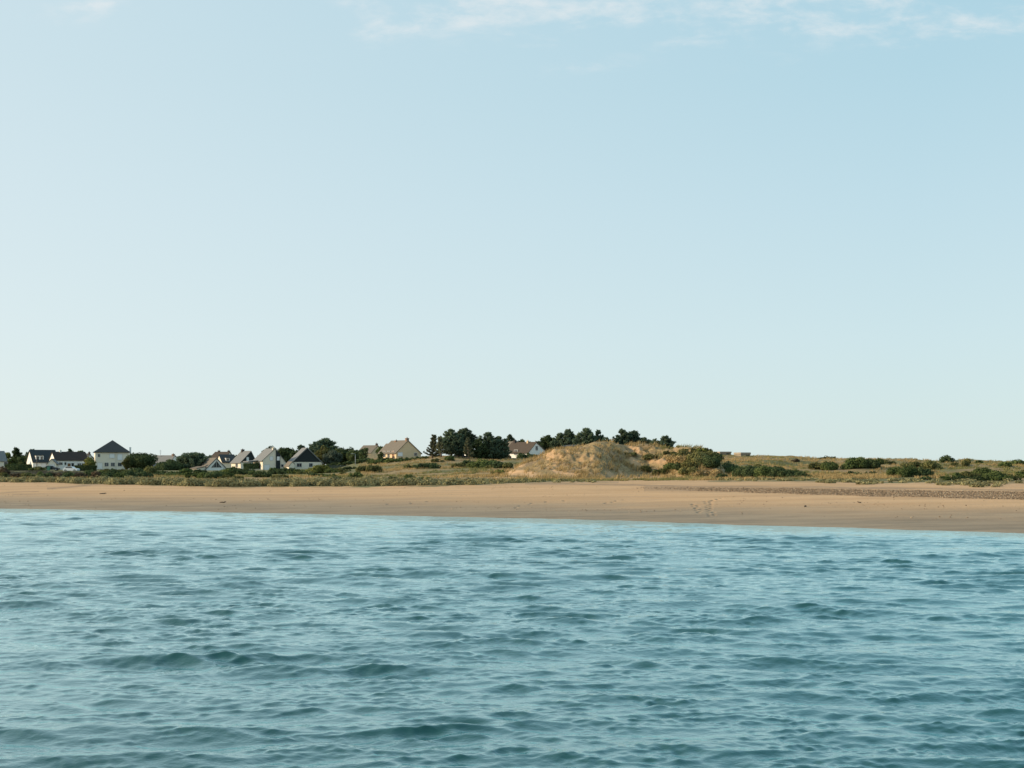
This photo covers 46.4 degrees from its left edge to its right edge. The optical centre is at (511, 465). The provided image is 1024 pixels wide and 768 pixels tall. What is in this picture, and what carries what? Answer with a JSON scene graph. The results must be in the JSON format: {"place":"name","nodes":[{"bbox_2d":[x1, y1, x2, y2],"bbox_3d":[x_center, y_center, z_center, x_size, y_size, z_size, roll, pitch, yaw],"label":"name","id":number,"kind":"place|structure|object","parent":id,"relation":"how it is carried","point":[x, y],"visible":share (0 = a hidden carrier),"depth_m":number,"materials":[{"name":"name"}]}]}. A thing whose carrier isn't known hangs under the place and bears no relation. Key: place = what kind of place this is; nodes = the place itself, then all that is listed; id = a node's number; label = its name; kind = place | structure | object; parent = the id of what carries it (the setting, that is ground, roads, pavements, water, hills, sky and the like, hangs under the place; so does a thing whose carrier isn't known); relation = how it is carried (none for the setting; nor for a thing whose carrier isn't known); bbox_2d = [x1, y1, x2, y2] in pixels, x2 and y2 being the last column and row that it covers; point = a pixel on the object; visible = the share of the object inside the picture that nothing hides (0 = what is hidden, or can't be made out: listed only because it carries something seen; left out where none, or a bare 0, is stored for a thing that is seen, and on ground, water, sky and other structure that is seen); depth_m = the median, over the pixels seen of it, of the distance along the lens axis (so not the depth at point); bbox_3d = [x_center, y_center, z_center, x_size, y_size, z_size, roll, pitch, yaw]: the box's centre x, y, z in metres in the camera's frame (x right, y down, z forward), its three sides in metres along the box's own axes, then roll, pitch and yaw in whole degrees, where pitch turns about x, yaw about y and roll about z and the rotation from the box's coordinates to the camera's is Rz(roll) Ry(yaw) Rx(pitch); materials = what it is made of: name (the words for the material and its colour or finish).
{"place":"outdoors","nodes":[
{"label":"outdoors","id":0,"kind":"place"},
{"bbox_2d":[0,509,1023,767],"bbox_3d":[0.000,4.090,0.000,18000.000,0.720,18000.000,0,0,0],"label":"sea water","id":1,"kind":"structure","parent":0,"point":[154,639],"depth_m":26.67,"materials":[{"name":"blue liquid"}]},
{"bbox_2d":[0,442,1023,532],"bbox_3d":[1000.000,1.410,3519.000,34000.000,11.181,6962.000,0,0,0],"label":"beach and dune ground","id":2,"kind":"structure","parent":0,"point":[535,500],"depth_m":114.50,"materials":[{"name":"beige sand"}]},
{"bbox_2d":[0,451,7,467],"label":"grey house","id":3,"kind":"structure","parent":2,"relation":"on","point":[3,460],"depth_m":377.00,"materials":[{"name":"stone"}]},
{"bbox_2d":[4,464,31,470],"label":"hedge","id":4,"kind":"object","parent":2,"relation":"on","point":[18,467],"visible":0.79,"depth_m":339.22,"materials":[{"name":"green plant"}]},
{"bbox_2d":[10,447,25,462],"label":"conifer tree","id":5,"kind":"object","parent":2,"relation":"on","point":[16,453],"visible":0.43,"depth_m":407.32,"materials":[{"name":"green plant"}]},
{"bbox_2d":[17,455,26,463],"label":"broadleaf tree","id":6,"kind":"object","parent":2,"relation":"on","point":[22,459],"visible":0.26,"depth_m":393.96,"materials":[{"name":"green plant"}]},
{"bbox_2d":[10,470,52,474],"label":"garden wall","id":7,"kind":"structure","parent":2,"relation":"on","point":[35,473],"depth_m":231.75,"materials":[{"name":"stone"}]},
{"bbox_2d":[26,450,55,467],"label":"slate roof house","id":8,"kind":"structure","parent":2,"relation":"on","point":[40,458],"depth_m":380.59,"materials":[{"name":"tile"}]},
{"bbox_2d":[46,459,59,467],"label":"garage annex","id":9,"kind":"object","parent":2,"relation":"on","point":[53,462],"visible":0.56,"depth_m":368.04,"materials":[{"name":"grey paint"}]},
{"bbox_2d":[48,449,86,469],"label":"brown roof house","id":10,"kind":"structure","parent":2,"relation":"on","point":[65,459],"depth_m":375.30,"materials":[{"name":"tile"}]},
{"bbox_2d":[63,466,79,470],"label":"parked car","id":11,"kind":"object","parent":2,"relation":"on","point":[68,468],"visible":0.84,"depth_m":329.22,"materials":[{"name":"white paint"}]},
{"bbox_2d":[74,465,96,470],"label":"hedge","id":12,"kind":"object","parent":2,"relation":"on","point":[86,467],"visible":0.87,"depth_m":334.21,"materials":[{"name":"green plant"}]},
{"bbox_2d":[83,457,96,464],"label":"broadleaf tree","id":13,"kind":"object","parent":2,"relation":"on","point":[89,461],"visible":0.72,"depth_m":365.05,"materials":[{"name":"green plant"}]},
{"bbox_2d":[93,440,130,469],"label":"hip roof house","id":14,"kind":"structure","parent":2,"relation":"on","point":[112,454],"depth_m":378.14,"materials":[{"name":"paint"}]},
{"bbox_2d":[109,472,126,477],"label":"bush","id":15,"kind":"object","parent":2,"relation":"on","point":[117,475],"visible":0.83,"depth_m":201.75,"materials":[{"name":"green plant"}]},
{"bbox_2d":[121,458,130,468],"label":"broadleaf tree","id":16,"kind":"object","parent":2,"relation":"on","point":[125,464],"visible":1,"depth_m":361.10,"materials":[{"name":"green plant"}]},
{"bbox_2d":[120,470,140,476],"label":"bush","id":17,"kind":"object","parent":2,"relation":"on","point":[129,473],"visible":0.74,"depth_m":202.63,"materials":[{"name":"green plant"}]},
{"bbox_2d":[126,452,157,468],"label":"broadleaf tree","id":18,"kind":"object","parent":2,"relation":"on","point":[142,460],"visible":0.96,"depth_m":362.35,"materials":[{"name":"green plant"}]},
{"bbox_2d":[134,471,153,477],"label":"bush","id":19,"kind":"object","parent":2,"relation":"on","point":[143,473],"visible":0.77,"depth_m":202.45,"materials":[{"name":"green plant"}]},
{"bbox_2d":[143,466,156,473],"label":"bush","id":20,"kind":"object","parent":2,"relation":"on","point":[151,469],"visible":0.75,"depth_m":261.66,"materials":[{"name":"green plant"}]},
{"bbox_2d":[153,453,176,466],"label":"bungalow","id":21,"kind":"object","parent":2,"relation":"on","point":[173,456],"visible":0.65,"depth_m":390.26,"materials":[{"name":"grey stone"}]},
{"bbox_2d":[155,459,183,469],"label":"clipped tree","id":22,"kind":"object","parent":2,"relation":"on","point":[170,464],"visible":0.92,"depth_m":350.08,"materials":[{"name":"green plant"}]},
{"bbox_2d":[184,471,199,477],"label":"bush","id":23,"kind":"object","parent":2,"relation":"on","point":[190,474],"visible":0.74,"depth_m":204.77,"materials":[{"name":"green plant"}]},
{"bbox_2d":[176,452,211,467],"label":"tree","id":24,"kind":"object","parent":2,"relation":"on","point":[190,460],"visible":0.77,"depth_m":355.60,"materials":[{"name":"green plant"}]},
{"bbox_2d":[200,458,225,469],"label":"glass gable house","id":25,"kind":"structure","parent":2,"relation":"on","point":[213,464],"depth_m":352.16,"materials":[{"name":"white paint"}]},
{"bbox_2d":[203,471,222,477],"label":"bush","id":26,"kind":"object","parent":2,"relation":"on","point":[214,475],"visible":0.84,"depth_m":201.23,"materials":[{"name":"green plant"}]},
{"bbox_2d":[212,450,231,457],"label":"chimney house","id":27,"kind":"structure","parent":2,"relation":"on","point":[215,454],"depth_m":420.06,"materials":[{"name":"brown tile"}]},
{"bbox_2d":[217,454,234,467],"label":"dormer house","id":28,"kind":"structure","parent":2,"relation":"on","point":[225,459],"depth_m":396.39,"materials":[{"name":"stone"}]},
{"bbox_2d":[230,469,247,474],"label":"bush","id":29,"kind":"object","parent":2,"relation":"on","point":[239,471],"visible":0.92,"depth_m":254.79,"materials":[{"name":"green plant"}]},
{"bbox_2d":[230,449,254,468],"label":"slate gable house","id":30,"kind":"structure","parent":2,"relation":"on","point":[240,458],"depth_m":384.85,"materials":[{"name":"grey tile"}]},
{"bbox_2d":[243,463,258,469],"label":"hedge","id":31,"kind":"object","parent":2,"relation":"on","point":[255,466],"visible":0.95,"depth_m":361.19,"materials":[{"name":"green plant"}]},
{"bbox_2d":[252,470,271,477],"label":"bush","id":32,"kind":"object","parent":2,"relation":"on","point":[263,473],"visible":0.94,"depth_m":210.39,"materials":[{"name":"green plant"}]},
{"bbox_2d":[243,447,286,469],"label":"white gable house","id":33,"kind":"structure","parent":2,"relation":"on","point":[266,459],"depth_m":361.95,"materials":[{"name":"white paint"}]},
{"bbox_2d":[277,447,294,461],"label":"broadleaf tree","id":34,"kind":"object","parent":2,"relation":"on","point":[284,452],"visible":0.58,"depth_m":395.45,"materials":[{"name":"green plant"}]},
{"bbox_2d":[289,447,323,468],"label":"dark gable house","id":35,"kind":"structure","parent":2,"relation":"on","point":[304,458],"depth_m":362.03,"materials":[{"name":"grey stone"}]},
{"bbox_2d":[309,464,330,472],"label":"bush","id":36,"kind":"object","parent":2,"relation":"on","point":[319,468],"visible":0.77,"depth_m":271.46,"materials":[{"name":"green plant"}]},
{"bbox_2d":[314,445,330,464],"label":"broadleaf tree","id":37,"kind":"object","parent":2,"relation":"on","point":[323,450],"visible":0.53,"depth_m":388.75,"materials":[{"name":"green plant"}]},
{"bbox_2d":[308,437,338,452],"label":"pine tree","id":38,"kind":"object","parent":2,"relation":"on","point":[317,445],"visible":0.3,"depth_m":398.31,"materials":[{"name":"green plant"}]},
{"bbox_2d":[322,450,342,463],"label":"broadleaf tree","id":39,"kind":"object","parent":2,"relation":"on","point":[330,457],"visible":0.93,"depth_m":370.51,"materials":[{"name":"green plant"}]},
{"bbox_2d":[332,447,353,463],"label":"broadleaf tree","id":40,"kind":"object","parent":2,"relation":"on","point":[342,451],"visible":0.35,"depth_m":389.30,"materials":[{"name":"green plant"}]},
{"bbox_2d":[346,450,359,460],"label":"broadleaf tree","id":41,"kind":"object","parent":2,"relation":"on","point":[350,456],"visible":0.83,"depth_m":384.68,"materials":[{"name":"green plant"}]},
{"bbox_2d":[348,472,362,477],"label":"bush","id":42,"kind":"object","parent":2,"relation":"on","point":[359,474],"visible":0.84,"depth_m":199.86,"materials":[{"name":"green plant"}]},
{"bbox_2d":[357,447,368,458],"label":"broadleaf tree","id":43,"kind":"object","parent":2,"relation":"on","point":[362,453],"visible":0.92,"depth_m":361.64,"materials":[{"name":"green plant"}]},
{"bbox_2d":[359,443,378,454],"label":"brown gable house","id":44,"kind":"structure","parent":2,"relation":"on","point":[372,449],"depth_m":399.61,"materials":[{"name":"beige tile"}]},
{"bbox_2d":[355,464,383,471],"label":"bush","id":45,"kind":"object","parent":2,"relation":"on","point":[373,468],"visible":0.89,"depth_m":246.11,"materials":[{"name":"green plant"}]},
{"bbox_2d":[366,459,383,463],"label":"bush","id":46,"kind":"object","parent":2,"relation":"on","point":[374,461],"visible":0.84,"depth_m":317.65,"materials":[{"name":"green plant"}]},
{"bbox_2d":[379,437,421,458],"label":"tan house","id":47,"kind":"structure","parent":2,"relation":"on","point":[395,449],"depth_m":340.54,"materials":[{"name":"paint"}]},
{"bbox_2d":[414,462,441,468],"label":"bush","id":48,"kind":"object","parent":2,"relation":"on","point":[430,465],"visible":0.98,"depth_m":248.25,"materials":[{"name":"green plant"}]},
{"bbox_2d":[423,434,439,457],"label":"conifer tree","id":49,"kind":"object","parent":2,"relation":"on","point":[432,448],"visible":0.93,"depth_m":299.73,"materials":[{"name":"green plant"}]},
{"bbox_2d":[435,436,449,456],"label":"conifer tree","id":50,"kind":"object","parent":2,"relation":"on","point":[440,446],"visible":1,"depth_m":296.71,"materials":[{"name":"green plant"}]},
{"bbox_2d":[442,429,465,455],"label":"pine tree","id":51,"kind":"object","parent":2,"relation":"on","point":[451,434],"visible":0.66,"depth_m":303.92,"materials":[{"name":"green plant"}]},
{"bbox_2d":[449,438,464,457],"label":"pine tree","id":52,"kind":"object","parent":2,"relation":"on","point":[457,447],"visible":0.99,"depth_m":301.23,"materials":[{"name":"green plant"}]},
{"bbox_2d":[449,427,477,454],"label":"pine tree","id":53,"kind":"object","parent":2,"relation":"on","point":[466,432],"visible":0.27,"depth_m":307.83,"materials":[{"name":"green plant"}]},
{"bbox_2d":[463,437,473,458],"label":"conifer tree","id":54,"kind":"object","parent":2,"relation":"on","point":[468,452],"visible":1,"depth_m":295.77,"materials":[{"name":"green plant"}]},
{"bbox_2d":[470,438,489,458],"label":"pine tree","id":55,"kind":"object","parent":2,"relation":"on","point":[479,453],"visible":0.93,"depth_m":303.18,"materials":[{"name":"green plant"}]},
{"bbox_2d":[471,458,494,467],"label":"bush","id":56,"kind":"object","parent":2,"relation":"on","point":[479,463],"visible":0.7,"depth_m":242.42,"materials":[{"name":"green plant"}]},
{"bbox_2d":[478,432,506,458],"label":"pine tree","id":57,"kind":"object","parent":2,"relation":"on","point":[491,443],"visible":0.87,"depth_m":304.81,"materials":[{"name":"green plant"}]},
{"bbox_2d":[491,461,503,467],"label":"bush","id":58,"kind":"object","parent":2,"relation":"on","point":[497,464],"visible":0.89,"depth_m":237.56,"materials":[{"name":"green plant"}]},
{"bbox_2d":[493,436,511,458],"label":"pine tree","id":59,"kind":"object","parent":2,"relation":"on","point":[505,445],"visible":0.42,"depth_m":307.99,"materials":[{"name":"green plant"}]},
{"bbox_2d":[0,474,1022,486],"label":"shore scrub","id":60,"kind":"object","parent":2,"relation":"on","point":[277,481],"visible":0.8,"depth_m":152.24,"materials":[{"name":"green plant"}]},
{"bbox_2d":[4,485,1023,519],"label":"shingle","id":61,"kind":"object","parent":2,"relation":"on","point":[962,494],"visible":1,"depth_m":114.06,"materials":[{"name":"stone"}]},
{"bbox_2d":[15,438,1022,480],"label":"dry marram grass","id":62,"kind":"structure","parent":2,"relation":"on","point":[831,475],"depth_m":200.23,"materials":[{"name":"beige plant"}]},
{"bbox_2d":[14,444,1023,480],"bbox_3d":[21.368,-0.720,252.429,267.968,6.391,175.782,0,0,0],"label":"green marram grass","id":63,"kind":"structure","parent":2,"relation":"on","point":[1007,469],"depth_m":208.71,"materials":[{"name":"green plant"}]},
{"bbox_2d":[509,440,545,457],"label":"white wall house","id":64,"kind":"structure","parent":2,"relation":"on","point":[526,447],"depth_m":325.75,"materials":[{"name":"brown tile"}]},
{"bbox_2d":[535,435,554,450],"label":"pine tree","id":65,"kind":"object","parent":2,"relation":"on","point":[545,441],"visible":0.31,"depth_m":343.69,"materials":[{"name":"green plant"}]},
{"bbox_2d":[549,428,578,448],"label":"pine tree","id":66,"kind":"object","parent":2,"relation":"on","point":[567,435],"visible":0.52,"depth_m":337.08,"materials":[{"name":"green plant"}]},
{"bbox_2d":[572,427,597,444],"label":"pine tree","id":67,"kind":"object","parent":2,"relation":"on","point":[586,435],"visible":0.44,"depth_m":299.05,"materials":[{"name":"green plant"}]},
{"bbox_2d":[593,429,604,441],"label":"pine tree","id":68,"kind":"object","parent":2,"relation":"on","point":[597,433],"visible":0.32,"depth_m":300.51,"materials":[{"name":"green plant"}]},
{"bbox_2d":[612,428,636,444],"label":"pine tree","id":69,"kind":"object","parent":2,"relation":"on","point":[623,437],"visible":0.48,"depth_m":300.09,"materials":[{"name":"green plant"}]},
{"bbox_2d":[628,430,641,442],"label":"pine tree","id":70,"kind":"object","parent":2,"relation":"on","point":[635,434],"visible":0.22,"depth_m":302.39,"materials":[{"name":"green plant"}]},
{"bbox_2d":[642,454,658,459],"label":"bush","id":71,"kind":"object","parent":2,"relation":"on","point":[647,456],"visible":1,"depth_m":205.82,"materials":[{"name":"green plant"}]},
{"bbox_2d":[652,468,669,475],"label":"bush","id":72,"kind":"object","parent":2,"relation":"on","point":[663,471],"visible":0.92,"depth_m":198.19,"materials":[{"name":"green plant"}]},
{"bbox_2d":[652,435,675,448],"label":"pine tree","id":73,"kind":"object","parent":2,"relation":"on","point":[666,440],"visible":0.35,"depth_m":295.20,"materials":[{"name":"green plant"}]},
{"bbox_2d":[673,454,688,463],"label":"bush","id":74,"kind":"object","parent":2,"relation":"on","point":[678,458],"visible":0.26,"depth_m":196.18,"materials":[{"name":"green plant"}]},
{"bbox_2d":[672,450,689,456],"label":"bush","id":75,"kind":"object","parent":2,"relation":"on","point":[681,452],"visible":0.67,"depth_m":200.84,"materials":[{"name":"green plant"}]},
{"bbox_2d":[678,466,698,475],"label":"bush","id":76,"kind":"object","parent":2,"relation":"on","point":[683,471],"visible":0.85,"depth_m":191.33,"materials":[{"name":"green plant"}]},
{"bbox_2d":[680,460,701,467],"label":"bush","id":77,"kind":"object","parent":2,"relation":"on","point":[686,463],"visible":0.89,"depth_m":193.21,"materials":[{"name":"green plant"}]},
{"bbox_2d":[686,451,708,465],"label":"bush","id":78,"kind":"object","parent":2,"relation":"on","point":[697,456],"visible":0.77,"depth_m":193.69,"materials":[{"name":"green plant"}]},
{"bbox_2d":[690,470,710,475],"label":"bush","id":79,"kind":"object","parent":2,"relation":"on","point":[700,472],"visible":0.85,"depth_m":187.39,"materials":[{"name":"green plant"}]},
{"bbox_2d":[696,455,722,467],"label":"bush","id":80,"kind":"object","parent":2,"relation":"on","point":[712,461],"visible":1,"depth_m":192.09,"materials":[{"name":"green plant"}]},
{"bbox_2d":[721,461,737,470],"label":"bush","id":81,"kind":"object","parent":2,"relation":"on","point":[727,465],"visible":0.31,"depth_m":207.10,"materials":[{"name":"green plant"}]},
{"bbox_2d":[725,465,747,474],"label":"bush","id":82,"kind":"object","parent":2,"relation":"on","point":[730,469],"visible":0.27,"depth_m":195.54,"materials":[{"name":"green plant"}]},
{"bbox_2d":[731,465,756,476],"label":"bush","id":83,"kind":"object","parent":2,"relation":"on","point":[744,471],"visible":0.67,"depth_m":178.39,"materials":[{"name":"green plant"}]},
{"bbox_2d":[753,465,773,477],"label":"bush","id":84,"kind":"object","parent":2,"relation":"on","point":[762,471],"visible":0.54,"depth_m":174.69,"materials":[{"name":"green plant"}]},
{"bbox_2d":[767,466,796,477],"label":"bush","id":85,"kind":"object","parent":2,"relation":"on","point":[779,472],"visible":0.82,"depth_m":172.41,"materials":[{"name":"green plant"}]},
{"bbox_2d":[785,471,812,477],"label":"bush","id":86,"kind":"object","parent":2,"relation":"on","point":[800,474],"visible":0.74,"depth_m":169.04,"materials":[{"name":"green plant"}]},
{"bbox_2d":[808,461,821,468],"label":"bush","id":87,"kind":"object","parent":2,"relation":"on","point":[816,465],"visible":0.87,"depth_m":208.45,"materials":[{"name":"green plant"}]},
{"bbox_2d":[820,461,838,470],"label":"bush","id":88,"kind":"object","parent":2,"relation":"on","point":[827,466],"visible":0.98,"depth_m":206.43,"materials":[{"name":"green plant"}]},
{"bbox_2d":[843,456,868,469],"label":"bush","id":89,"kind":"object","parent":2,"relation":"on","point":[852,462],"visible":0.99,"depth_m":205.48,"materials":[{"name":"green plant"}]},
{"bbox_2d":[860,458,880,468],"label":"bush","id":90,"kind":"object","parent":2,"relation":"on","point":[871,463],"visible":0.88,"depth_m":205.54,"materials":[{"name":"green plant"}]},
{"bbox_2d":[885,465,917,476],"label":"bush","id":91,"kind":"object","parent":2,"relation":"on","point":[905,470],"visible":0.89,"depth_m":173.87,"materials":[{"name":"green plant"}]},
{"bbox_2d":[900,461,921,467],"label":"bush","id":92,"kind":"object","parent":2,"relation":"on","point":[916,464],"visible":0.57,"depth_m":210.89,"materials":[{"name":"green plant"}]},
{"bbox_2d":[909,467,934,476],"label":"bush","id":93,"kind":"object","parent":2,"relation":"on","point":[921,471],"visible":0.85,"depth_m":173.27,"materials":[{"name":"green plant"}]},
{"bbox_2d":[920,460,942,469],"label":"bush","id":94,"kind":"object","parent":2,"relation":"on","point":[930,464],"visible":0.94,"depth_m":205.79,"materials":[{"name":"green plant"}]},
{"bbox_2d":[939,455,954,462],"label":"bush","id":95,"kind":"object","parent":2,"relation":"on","point":[945,458],"visible":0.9,"depth_m":281.45,"materials":[{"name":"green plant"}]},
{"bbox_2d":[960,471,980,476],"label":"bush","id":96,"kind":"object","parent":2,"relation":"on","point":[967,473],"visible":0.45,"depth_m":158.20,"materials":[{"name":"green plant"}]},
{"bbox_2d":[969,476,988,480],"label":"bush","id":97,"kind":"object","parent":2,"relation":"on","point":[978,478],"visible":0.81,"depth_m":154.79,"materials":[{"name":"green plant"}]},
{"bbox_2d":[970,467,991,475],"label":"bush","id":98,"kind":"object","parent":2,"relation":"on","point":[977,471],"visible":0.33,"depth_m":159.79,"materials":[{"name":"green plant"}]},
{"bbox_2d":[981,470,1005,480],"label":"bush","id":99,"kind":"object","parent":2,"relation":"on","point":[992,474],"visible":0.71,"depth_m":155.38,"materials":[{"name":"green plant"}]},
{"bbox_2d":[989,475,1012,480],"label":"bush","id":100,"kind":"object","parent":2,"relation":"on","point":[997,478],"visible":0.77,"depth_m":154.35,"materials":[{"name":"green plant"}]},
{"bbox_2d":[997,461,1011,466],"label":"bush","id":101,"kind":"object","parent":2,"relation":"on","point":[1005,463],"visible":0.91,"depth_m":212.27,"materials":[{"name":"green plant"}]},
{"bbox_2d":[0,0,1023,464],"label":"sky","id":102,"kind":"structure","parent":0,"point":[757,227],"materials":[{"name":"blue"}]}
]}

